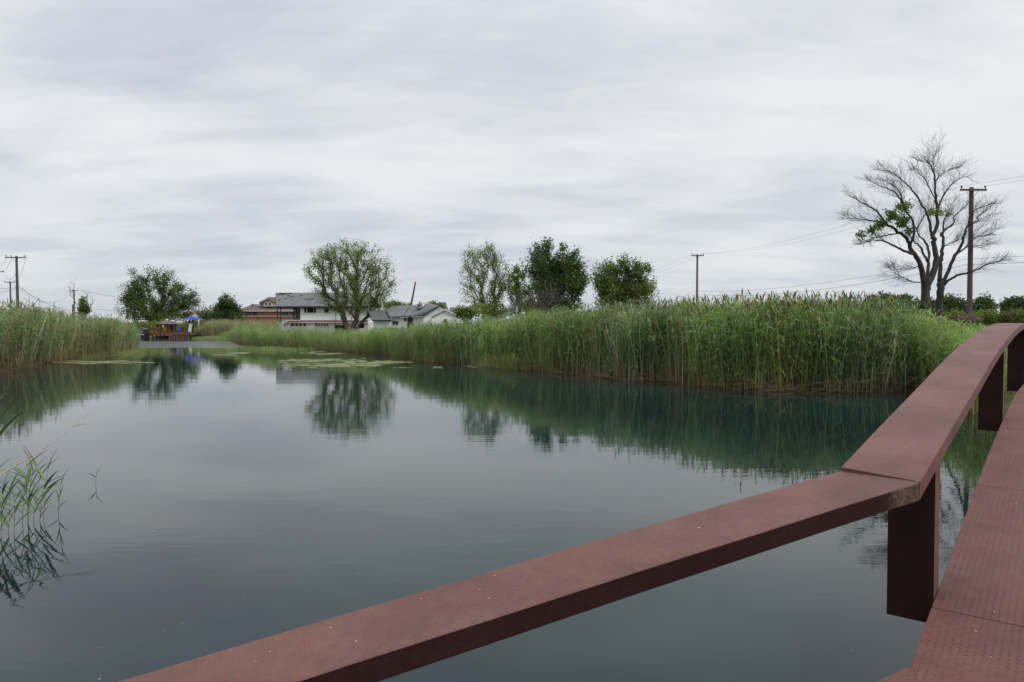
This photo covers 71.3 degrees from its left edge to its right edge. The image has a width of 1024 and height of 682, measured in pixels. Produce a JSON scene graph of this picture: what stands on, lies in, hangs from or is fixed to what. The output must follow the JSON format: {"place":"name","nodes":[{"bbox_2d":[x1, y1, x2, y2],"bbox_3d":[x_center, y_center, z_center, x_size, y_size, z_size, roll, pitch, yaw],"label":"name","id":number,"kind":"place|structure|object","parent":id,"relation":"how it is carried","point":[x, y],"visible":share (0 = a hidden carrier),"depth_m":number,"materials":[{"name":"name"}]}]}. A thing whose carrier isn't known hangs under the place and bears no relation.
{"place":"outdoors","nodes":[
{"label":"outdoors","id":0,"kind":"place"},
{"bbox_2d":[0,338,997,681],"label":"water","id":1,"kind":"structure","parent":0,"point":[300,496],"depth_m":10.16,"materials":[{"name":"liquid"}]},
{"bbox_2d":[0,466,19,527],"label":"reed plant","id":2,"kind":"object","parent":1,"relation":"in","point":[2,492],"visible":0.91,"depth_m":8.70,"materials":[{"name":"green plant"}]},
{"bbox_2d":[0,397,21,468],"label":"reed plant","id":3,"kind":"object","parent":1,"relation":"in","point":[2,430],"visible":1,"depth_m":10.18,"materials":[{"name":"green plant"}]},
{"bbox_2d":[0,482,33,527],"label":"reed plant","id":4,"kind":"object","parent":1,"relation":"in","point":[15,508],"visible":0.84,"depth_m":8.82,"materials":[{"name":"green plant"}]},
{"bbox_2d":[0,472,36,532],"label":"reed plant","id":5,"kind":"object","parent":1,"relation":"in","point":[3,517],"visible":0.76,"depth_m":8.85,"materials":[{"name":"green plant"}]},
{"bbox_2d":[0,450,49,511],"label":"reed plant","id":6,"kind":"object","parent":1,"relation":"in","point":[28,509],"visible":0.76,"depth_m":9.42,"materials":[{"name":"green plant"}]},
{"bbox_2d":[9,462,41,521],"bbox_3d":[-6.293,2.083,9.227,0.428,1.064,0.245,0,1,0],"label":"reed plant","id":7,"kind":"object","parent":1,"relation":"in","point":[26,483],"visible":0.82,"depth_m":9.22,"materials":[{"name":"green plant"}]},
{"bbox_2d":[8,451,50,521],"bbox_3d":[-6.370,2.018,9.382,0.392,1.186,0.611,1,2,43],"label":"reed plant","id":8,"kind":"object","parent":1,"relation":"in","point":[24,486],"visible":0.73,"depth_m":9.35,"materials":[{"name":"green plant"}]},
{"bbox_2d":[8,445,66,520],"bbox_3d":[-6.237,1.973,9.457,0.781,1.272,0.177,0,2,-13],"label":"reed plant","id":9,"kind":"object","parent":1,"relation":"in","point":[29,479],"visible":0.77,"depth_m":9.41,"materials":[{"name":"green plant"}]},
{"bbox_2d":[22,459,55,517],"bbox_3d":[-6.116,2.067,9.316,0.600,1.093,0.149,0,1,9],"label":"reed plant","id":10,"kind":"object","parent":1,"relation":"in","point":[43,477],"visible":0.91,"depth_m":9.34,"materials":[{"name":"green plant"}]},
{"bbox_2d":[29,449,61,516],"bbox_3d":[-6.264,2.014,9.560,0.542,1.186,0.102,0,1,-3],"label":"reed plant","id":11,"kind":"object","parent":1,"relation":"in","point":[48,486],"visible":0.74,"depth_m":9.57,"materials":[{"name":"green plant"}]},
{"bbox_2d":[43,469,67,513],"bbox_3d":[-6.170,2.144,9.679,0.470,0.920,0.095,0,2,18],"label":"reed plant","id":12,"kind":"object","parent":1,"relation":"in","point":[58,497],"visible":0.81,"depth_m":9.66,"materials":[{"name":"green plant"}]},
{"bbox_2d":[54,354,153,363],"bbox_3d":[-29.028,1.303,50.154,5.834,0.021,16.239,-1,2,-33],"label":"algae mat","id":13,"kind":"object","parent":1,"relation":"on","point":[92,362],"visible":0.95,"depth_m":46.47,"materials":[{"name":"green plant"}]},
{"bbox_2d":[80,345,170,359],"bbox_3d":[-31.957,0.835,58.397,4.486,0.723,17.420,0,1,0],"label":"sedge","id":14,"kind":"object","parent":1,"relation":"in","point":[126,352],"visible":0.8,"depth_m":60.89,"materials":[{"name":"green plant"}]},
{"bbox_2d":[137,328,149,338],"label":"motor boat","id":15,"kind":"object","parent":1,"relation":"on","point":[145,334],"visible":0.59,"depth_m":114.39,"materials":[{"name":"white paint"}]},
{"bbox_2d":[189,334,235,341],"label":"sedge","id":16,"kind":"object","parent":1,"relation":"in","point":[216,338],"visible":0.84,"depth_m":106.80,"materials":[{"name":"green plant"}]},
{"bbox_2d":[195,347,249,355],"bbox_3d":[-26.978,0.892,66.204,3.390,0.021,22.745,-1,2,-28],"label":"algae mat","id":17,"kind":"object","parent":1,"relation":"on","point":[228,353],"visible":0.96,"depth_m":59.98,"materials":[{"name":"green plant"}]},
{"bbox_2d":[190,345,313,351],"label":"sedge","id":18,"kind":"object","parent":1,"relation":"in","point":[262,348],"visible":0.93,"depth_m":66.82,"materials":[{"name":"green plant"}]},
{"bbox_2d":[279,351,411,367],"bbox_3d":[-13.297,1.230,52.993,8.595,0.021,26.025,-1,2,-23],"label":"algae mat","id":19,"kind":"object","parent":1,"relation":"on","point":[344,363],"visible":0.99,"depth_m":46.36,"materials":[{"name":"green plant"}]},
{"bbox_2d":[392,366,488,367],"bbox_3d":[-3.805,1.521,41.638,6.085,0.019,1.842,-1,2,-19],"label":"algae mat","id":20,"kind":"object","parent":1,"relation":"on","point":[440,367],"visible":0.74,"depth_m":41.30,"materials":[{"name":"green plant"}]},
{"bbox_2d":[33,401,852,679],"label":"floating specks","id":21,"kind":"object","parent":1,"relation":"on","point":[443,527],"visible":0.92,"depth_m":8.18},
{"bbox_2d":[388,343,532,369],"bbox_3d":[-4.725,0.871,47.222,2.608,1.345,21.584,-1,2,-30],"label":"sedge","id":22,"kind":"object","parent":1,"relation":"in","point":[402,354],"visible":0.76,"depth_m":41.52,"materials":[{"name":"green plant"}]},
{"bbox_2d":[0,323,1017,415],"bbox_3d":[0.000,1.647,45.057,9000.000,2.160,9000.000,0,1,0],"label":"ground","id":23,"kind":"structure","parent":0,"point":[1008,401],"depth_m":51.91,"materials":[{"name":"green plant"}]},
{"bbox_2d":[4,281,14,304],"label":"utility pole","id":24,"kind":"object","parent":23,"relation":"on","point":[9,282],"visible":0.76,"depth_m":124.70,"materials":[{"name":"wood"}]},
{"bbox_2d":[5,255,25,308],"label":"utility pole","id":25,"kind":"object","parent":23,"relation":"on","point":[17,280],"visible":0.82,"depth_m":79.75,"materials":[{"name":"wood"}]},
{"bbox_2d":[0,410,94,475],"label":"dry stalk","id":26,"kind":"object","parent":23,"relation":"on","point":[41,450],"visible":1,"depth_m":9.57,"materials":[{"name":"plant"}]},
{"bbox_2d":[0,297,144,376],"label":"reed bed","id":27,"kind":"object","parent":23,"relation":"on","point":[58,332],"visible":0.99,"depth_m":47.03,"materials":[{"name":"green plant"}]},
{"bbox_2d":[69,290,77,319],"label":"utility pole","id":28,"kind":"object","parent":23,"relation":"on","point":[74,298],"visible":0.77,"depth_m":184.68,"materials":[{"name":"grey wood"}]},
{"bbox_2d":[68,278,92,317],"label":"tree","id":29,"kind":"object","parent":23,"relation":"on","point":[84,292],"visible":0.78,"depth_m":120.04,"materials":[{"name":"brown plant"}]},
{"bbox_2d":[77,296,92,318],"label":"bush","id":30,"kind":"object","parent":23,"relation":"on","point":[83,308],"visible":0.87,"depth_m":117.71,"materials":[{"name":"green plant"}]},
{"bbox_2d":[114,264,204,321],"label":"tree","id":31,"kind":"object","parent":23,"relation":"on","point":[163,309],"visible":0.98,"depth_m":149.09,"materials":[{"name":"green plant"}]},
{"bbox_2d":[125,316,204,331],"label":"meadow scrub","id":32,"kind":"object","parent":23,"relation":"on","point":[152,324],"visible":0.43,"depth_m":135.23,"materials":[{"name":"green plant"}]},
{"bbox_2d":[150,327,200,338],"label":"dock","id":33,"kind":"object","parent":23,"relation":"on","point":[153,333],"visible":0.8,"depth_m":117.52,"materials":[{"name":"red wood"}]},
{"bbox_2d":[156,320,184,332],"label":"gazebo","id":34,"kind":"object","parent":33,"relation":"on","point":[167,323],"visible":0.8,"depth_m":119.48,"materials":[{"name":"brown"}]},
{"bbox_2d":[183,316,203,333],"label":"patio umbrella","id":35,"kind":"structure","parent":23,"relation":"on","point":[192,324],"depth_m":120.34,"materials":[{"name":"blue fabric"}]},
{"bbox_2d":[193,304,210,322],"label":"bush","id":36,"kind":"object","parent":23,"relation":"on","point":[205,314],"visible":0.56,"depth_m":137.69,"materials":[{"name":"green plant"}]},
{"bbox_2d":[204,292,246,321],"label":"tree","id":37,"kind":"object","parent":23,"relation":"on","point":[226,308],"visible":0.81,"depth_m":131.11,"materials":[{"name":"green plant"}]},
{"bbox_2d":[194,317,281,335],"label":"reed bed","id":38,"kind":"object","parent":23,"relation":"on","point":[216,327],"visible":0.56,"depth_m":114.82,"materials":[{"name":"green plant"}]},
{"bbox_2d":[218,323,281,346],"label":"reed bed","id":39,"kind":"object","parent":23,"relation":"on","point":[238,333],"visible":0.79,"depth_m":83.82,"materials":[{"name":"green plant"}]},
{"bbox_2d":[240,297,292,323],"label":"brick house","id":40,"kind":"structure","parent":23,"relation":"on","point":[265,309],"depth_m":149.93,"materials":[{"name":"brown"}]},
{"bbox_2d":[276,291,380,333],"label":"white house","id":41,"kind":"structure","parent":23,"relation":"on","point":[311,312],"depth_m":114.93,"materials":[{"name":"grey"}]},
{"bbox_2d":[291,323,305,332],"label":"garage door","id":42,"kind":"structure","parent":41,"relation":"in","point":[302,325],"depth_m":115.10,"materials":[{"name":"white"}]},
{"bbox_2d":[307,308,313,312],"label":"window","id":43,"kind":"structure","parent":41,"relation":"in","point":[309,310],"depth_m":114.88,"materials":[{"name":"glass"}]},
{"bbox_2d":[315,323,328,333],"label":"garage door","id":44,"kind":"structure","parent":41,"relation":"in","point":[320,326],"depth_m":115.13,"materials":[{"name":"white"}]},
{"bbox_2d":[245,321,418,359],"bbox_3d":[-17.585,-0.501,68.835,7.572,2.917,43.745,-1,2,-39],"label":"reed bed","id":45,"kind":"object","parent":23,"relation":"on","point":[390,338],"visible":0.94,"depth_m":64.44,"materials":[{"name":"green plant"}]},
{"bbox_2d":[302,237,401,332],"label":"tree","id":46,"kind":"object","parent":23,"relation":"on","point":[356,303],"visible":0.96,"depth_m":106.39,"materials":[{"name":"green plant"}]},
{"bbox_2d":[381,299,410,317],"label":"tree","id":47,"kind":"object","parent":23,"relation":"on","point":[396,303],"visible":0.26,"depth_m":134.12,"materials":[{"name":"green plant"}]},
{"bbox_2d":[367,301,458,331],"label":"white cottage","id":48,"kind":"structure","parent":23,"relation":"on","point":[428,314],"depth_m":101.84,"materials":[{"name":"stone"}]},
{"bbox_2d":[407,317,412,328],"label":"door","id":49,"kind":"structure","parent":48,"relation":"in","point":[410,319],"depth_m":101.80,"materials":[{"name":"brown wood"}]},
{"bbox_2d":[410,282,415,304],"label":"leaning pole","id":50,"kind":"object","parent":23,"relation":"on","point":[413,294],"visible":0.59,"depth_m":118.72,"materials":[{"name":"grey metal"}]},
{"bbox_2d":[425,300,445,310],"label":"tree","id":51,"kind":"object","parent":23,"relation":"on","point":[433,302],"visible":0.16,"depth_m":127.70,"materials":[{"name":"green plant"}]},
{"bbox_2d":[441,302,453,311],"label":"dark roofed house","id":52,"kind":"structure","parent":23,"relation":"on","point":[446,307],"depth_m":141.42,"materials":[{"name":"stone"}]},
{"bbox_2d":[452,305,479,323],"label":"bush","id":53,"kind":"object","parent":23,"relation":"on","point":[465,313],"visible":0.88,"depth_m":83.73,"materials":[{"name":"green plant"}]},
{"bbox_2d":[456,238,515,315],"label":"tree","id":54,"kind":"object","parent":23,"relation":"on","point":[500,286],"visible":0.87,"depth_m":87.49,"materials":[{"name":"green plant"}]},
{"bbox_2d":[470,299,516,322],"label":"bush","id":55,"kind":"object","parent":23,"relation":"on","point":[486,310],"visible":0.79,"depth_m":81.70,"materials":[{"name":"green plant"}]},
{"bbox_2d":[501,292,527,316],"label":"shrub","id":56,"kind":"object","parent":23,"relation":"on","point":[515,306],"visible":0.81,"depth_m":77.92,"materials":[{"name":"green plant"}]},
{"bbox_2d":[505,263,526,315],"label":"tree","id":57,"kind":"object","parent":23,"relation":"on","point":[516,270],"visible":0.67,"depth_m":89.68,"materials":[{"name":"green plant"}]},
{"bbox_2d":[516,298,546,314],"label":"bush","id":58,"kind":"object","parent":23,"relation":"on","point":[527,307],"visible":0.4,"depth_m":81.86,"materials":[{"name":"green plant"}]},
{"bbox_2d":[522,285,566,313],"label":"shrub","id":59,"kind":"object","parent":23,"relation":"on","point":[546,299],"visible":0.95,"depth_m":75.94,"materials":[{"name":"green plant"}]},
{"bbox_2d":[518,236,590,317],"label":"tree","id":60,"kind":"object","parent":23,"relation":"on","point":[568,274],"visible":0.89,"depth_m":83.16,"materials":[{"name":"green plant"}]},
{"bbox_2d":[589,252,660,310],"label":"tree","id":61,"kind":"object","parent":23,"relation":"on","point":[623,286],"visible":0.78,"depth_m":79.27,"materials":[{"name":"green plant"}]},
{"bbox_2d":[410,288,932,395],"bbox_3d":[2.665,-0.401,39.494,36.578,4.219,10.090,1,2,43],"label":"reed bed","id":62,"kind":"object","parent":23,"relation":"on","point":[753,339],"visible":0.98,"depth_m":29.69,"materials":[{"name":"green plant"}]},
{"bbox_2d":[691,253,703,301],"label":"utility pole","id":63,"kind":"object","parent":23,"relation":"on","point":[696,255],"visible":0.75,"depth_m":89.74,"materials":[{"name":"wood"}]},
{"bbox_2d":[700,186,959,253],"bbox_3d":[25.013,-9.797,66.771,0.012,1.174,46.259,0,1,-6],"label":"overhead wire","id":64,"kind":"object","parent":63,"relation":"attached to","point":[826,230],"visible":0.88,"depth_m":58.72,"materials":[{"name":"black metal"}]},
{"bbox_2d":[712,188,977,253],"bbox_3d":[26.453,-9.797,66.771,0.012,1.174,46.259,0,1,-6],"label":"overhead wire","id":65,"kind":"object","parent":63,"relation":"attached to","point":[840,231],"visible":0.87,"depth_m":59.52,"materials":[{"name":"black metal"}]},
{"bbox_2d":[866,290,920,310],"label":"tree","id":66,"kind":"object","parent":23,"relation":"on","point":[909,298],"visible":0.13,"depth_m":91.34,"materials":[{"name":"green plant"}]},
{"bbox_2d":[912,297,935,319],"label":"tree","id":67,"kind":"object","parent":23,"relation":"on","point":[932,302],"visible":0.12,"depth_m":107.22,"materials":[{"name":"green plant"}]},
{"bbox_2d":[836,123,1015,322],"bbox_3d":[24.527,-6.939,41.984,12.953,11.881,5.076,0,1,-12],"label":"dead tree","id":68,"kind":"object","parent":23,"relation":"on","point":[927,278],"visible":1,"depth_m":41.90,"materials":[{"name":"grey plant"}]},
{"bbox_2d":[858,302,1016,414],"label":"bank weeds","id":69,"kind":"object","parent":23,"relation":"on","point":[939,342],"visible":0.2,"depth_m":26.24,"materials":[{"name":"green plant"}]},
{"bbox_2d":[944,307,963,327],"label":"bush","id":70,"kind":"object","parent":23,"relation":"on","point":[951,315],"visible":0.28,"depth_m":45.62,"materials":[{"name":"green plant"}]},
{"bbox_2d":[943,293,966,313],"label":"tree","id":71,"kind":"object","parent":23,"relation":"on","point":[951,301],"visible":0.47,"depth_m":94.26,"materials":[{"name":"green plant"}]},
{"bbox_2d":[961,310,978,327],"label":"bush","id":72,"kind":"object","parent":23,"relation":"on","point":[973,314],"visible":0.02,"depth_m":49.80,"materials":[{"name":"green plant"}]},
{"bbox_2d":[955,311,985,323],"bbox_3d":[27.863,-1.393,43.571,1.558,0.935,3.508,1,2,40],"label":"brush pile","id":73,"kind":"object","parent":23,"relation":"on","point":[970,318],"visible":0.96,"depth_m":42.97,"materials":[{"name":"brown plant"}]},
{"bbox_2d":[960,185,986,327],"bbox_3d":[28.171,-4.199,43.877,1.600,10.597,0.410,0,1,0],"label":"utility pole","id":74,"kind":"object","parent":23,"relation":"on","point":[970,276],"visible":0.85,"depth_m":43.78,"materials":[{"name":"wood"}]},
{"bbox_2d":[698,264,967,295],"bbox_3d":[25.728,-4.893,66.897,0.024,0.836,46.230,0,1,-6],"label":"overhead wire","id":75,"kind":"object","parent":74,"relation":"attached to","point":[835,287],"visible":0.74,"depth_m":58.02,"materials":[{"name":"black metal"}]},
{"bbox_2d":[742,259,964,290],"bbox_3d":[25.728,-5.366,66.885,0.018,0.657,46.229,0,1,-6],"label":"overhead wire","id":76,"kind":"object","parent":74,"relation":"attached to","point":[847,279],"visible":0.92,"depth_m":56.05,"materials":[{"name":"black metal"}]},
{"bbox_2d":[973,291,998,329],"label":"tree","id":77,"kind":"object","parent":23,"relation":"on","point":[984,302],"visible":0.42,"depth_m":97.22,"materials":[{"name":"green plant"}]},
{"bbox_2d":[972,308,1001,326],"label":"bush","id":78,"kind":"object","parent":23,"relation":"on","point":[988,319],"visible":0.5,"depth_m":46.70,"materials":[{"name":"green plant"}]},
{"bbox_2d":[993,307,1020,323],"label":"bush","id":79,"kind":"object","parent":23,"relation":"on","point":[1005,318],"visible":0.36,"depth_m":44.70,"materials":[{"name":"green plant"}]},
{"bbox_2d":[996,295,1023,315],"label":"tree","id":80,"kind":"object","parent":23,"relation":"on","point":[1011,302],"visible":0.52,"depth_m":99.45,"materials":[{"name":"green plant"}]},
{"bbox_2d":[1009,307,1023,322],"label":"bush","id":81,"kind":"object","parent":23,"relation":"on","point":[1019,317],"visible":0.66,"depth_m":42.98,"materials":[{"name":"green plant"}]},
{"bbox_2d":[0,0,1023,322],"label":"sky","id":82,"kind":"structure","parent":0,"point":[218,144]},
{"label":"abutment","id":83,"kind":"object","parent":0,"visible":0},
{"bbox_2d":[120,323,1023,681],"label":"footbridge","id":84,"kind":"object","parent":83,"relation":"on","point":[892,465],"visible":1,"depth_m":3.10,"materials":[{"name":"red paint"}]}
]}

